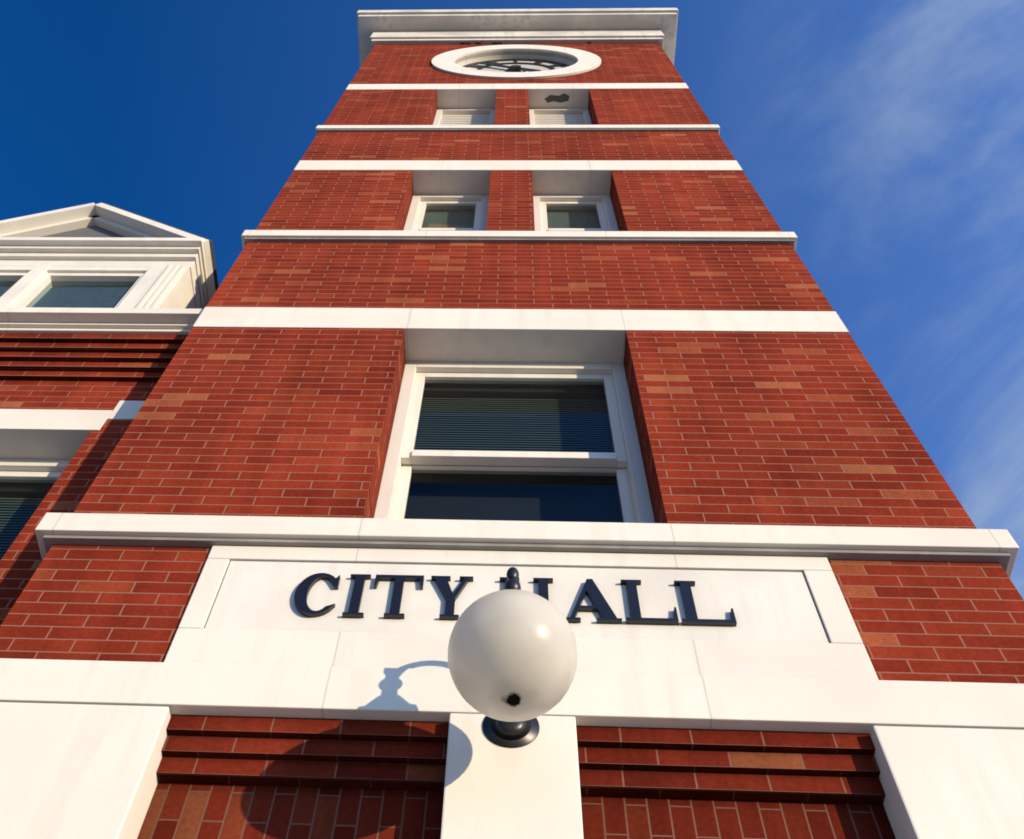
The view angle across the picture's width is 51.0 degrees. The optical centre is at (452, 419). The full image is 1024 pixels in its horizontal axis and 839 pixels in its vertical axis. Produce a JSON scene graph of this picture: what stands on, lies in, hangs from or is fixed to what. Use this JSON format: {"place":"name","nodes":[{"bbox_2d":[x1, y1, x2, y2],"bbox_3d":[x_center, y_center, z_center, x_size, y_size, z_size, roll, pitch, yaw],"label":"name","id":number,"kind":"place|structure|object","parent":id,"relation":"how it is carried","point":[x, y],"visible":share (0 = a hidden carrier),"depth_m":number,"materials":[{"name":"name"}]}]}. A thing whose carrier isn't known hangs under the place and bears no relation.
{"place":"outdoors","nodes":[
{"label":"outdoors","id":0,"kind":"place"},
{"bbox_2d":[0,383,605,500],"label":"window blind headrail","id":1,"kind":"object","parent":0,"point":[555,392],"depth_m":5.88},
{"bbox_2d":[0,398,613,559],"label":"window blinds","id":2,"kind":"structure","parent":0,"point":[436,440],"depth_m":5.54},
{"bbox_2d":[427,224,466,227],"bbox_3d":[-0.091,-1.366,8.062,0.381,0.636,0.010,1,-61,3],"label":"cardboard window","id":3,"kind":"structure","parent":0,"point":[444,226],"depth_m":8.28,"materials":[{"name":"beige cardboard"}]},
{"bbox_2d":[422,210,599,227],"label":"window panes","id":4,"kind":"structure","parent":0,"point":[572,218],"depth_m":8.47,"materials":[{"name":"glass"}]},
{"bbox_2d":[0,0,1023,599],"label":"sky","id":5,"kind":"structure","parent":0,"point":[887,136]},
{"bbox_2d":[405,401,622,522],"bbox_3d":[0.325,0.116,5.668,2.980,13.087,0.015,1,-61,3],"label":"window glass","id":6,"kind":"object","parent":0,"point":[556,498],"visible":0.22,"depth_m":5.29,"materials":[{"name":"glass"}]},
{"bbox_2d":[137,783,895,838],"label":"brick wall","id":7,"kind":"structure","parent":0,"point":[193,811],"depth_m":3.10,"materials":[{"name":"red brick"}]},
{"bbox_3d":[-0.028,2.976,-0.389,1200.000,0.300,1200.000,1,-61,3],"label":"ground","id":8,"kind":"structure","parent":0,"visible":0},
{"bbox_2d":[0,203,218,625],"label":"wing","id":9,"kind":"structure","parent":8,"relation":"on","point":[103,306],"depth_m":6.26,"materials":[{"name":"red brick"}]},
{"bbox_2d":[0,195,654,522],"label":"window frames","id":10,"kind":"structure","parent":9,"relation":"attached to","point":[622,463],"depth_m":5.55,"materials":[{"name":"white wood"}]},
{"bbox_2d":[0,43,1023,683],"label":"brick wall","id":11,"kind":"structure","parent":8,"relation":"on","point":[784,429],"depth_m":5.26,"materials":[{"name":"red brick"}]},
{"bbox_2d":[0,83,1023,838],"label":"stone trim bands","id":12,"kind":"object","parent":11,"relation":"attached to","point":[80,747],"depth_m":3.37,"materials":[{"name":"white stone"}]},
{"bbox_2d":[448,567,576,747],"bbox_3d":[0.175,0.688,3.161,0.364,0.602,0.557,1,-61,3],"label":"wall lamp","id":13,"kind":"object","parent":11,"relation":"attached to","point":[512,655],"visible":1,"depth_m":2.89,"materials":[{"name":"white opal glass"},{"name":"black iron"}]},
{"bbox_2d":[433,109,591,124],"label":"louvers","id":14,"kind":"object","parent":11,"relation":"attached to","point":[487,116],"visible":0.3,"depth_m":11.07,"materials":[{"name":"white paint"}]},
{"bbox_2d":[431,45,600,78],"bbox_3d":[0.738,-4.094,12.534,1.970,1.970,0.225,1,-61,3],"label":"clock surround","id":15,"kind":"object","parent":11,"relation":"attached to","point":[578,61],"visible":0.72,"depth_m":12.76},
{"bbox_2d":[463,59,569,71],"bbox_3d":[0.738,-4.105,12.528,1.370,1.370,0.060,1,-61,3],"label":"clock face","id":16,"kind":"object","parent":15,"relation":"in","point":[512,68],"visible":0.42,"depth_m":12.79},
{"bbox_2d":[357,8,678,66],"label":"tower cornice","id":17,"kind":"structure","parent":11,"relation":"attached to","point":[545,26],"depth_m":13.86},
{"bbox_2d":[156,714,884,804],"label":"brick corbels","id":18,"kind":"object","parent":11,"relation":"attached to","point":[758,765],"visible":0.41,"depth_m":3.22,"materials":[{"name":"red brick"}]},
{"bbox_2d":[164,546,877,679],"bbox_3d":[0.222,0.862,3.872,2.320,0.671,0.462,1,-61,3],"label":"sign surround","id":19,"kind":"object","parent":11,"relation":"attached to","point":[842,654],"visible":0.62,"depth_m":3.61,"materials":[{"name":"white stone"}]},
{"bbox_2d":[205,561,828,642],"bbox_3d":[0.213,0.723,3.856,2.120,0.392,0.222,1,-61,3],"label":"sign panel","id":20,"kind":"object","parent":19,"relation":"in","point":[765,606],"visible":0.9,"depth_m":3.81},
{"bbox_2d":[43,129,1010,571],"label":"ledges","id":21,"kind":"object","parent":11,"relation":"attached to","point":[1003,559],"visible":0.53,"depth_m":4.09,"materials":[{"name":"white stone"}]},
{"bbox_2d":[545,94,568,102],"bbox_3d":[1.091,-3.366,11.220,0.260,0.001,0.095,1,-61,3],"label":"peeled soffit paint","id":22,"kind":"object","parent":11,"relation":"attached to","point":[560,98],"visible":1,"depth_m":11.22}
]}

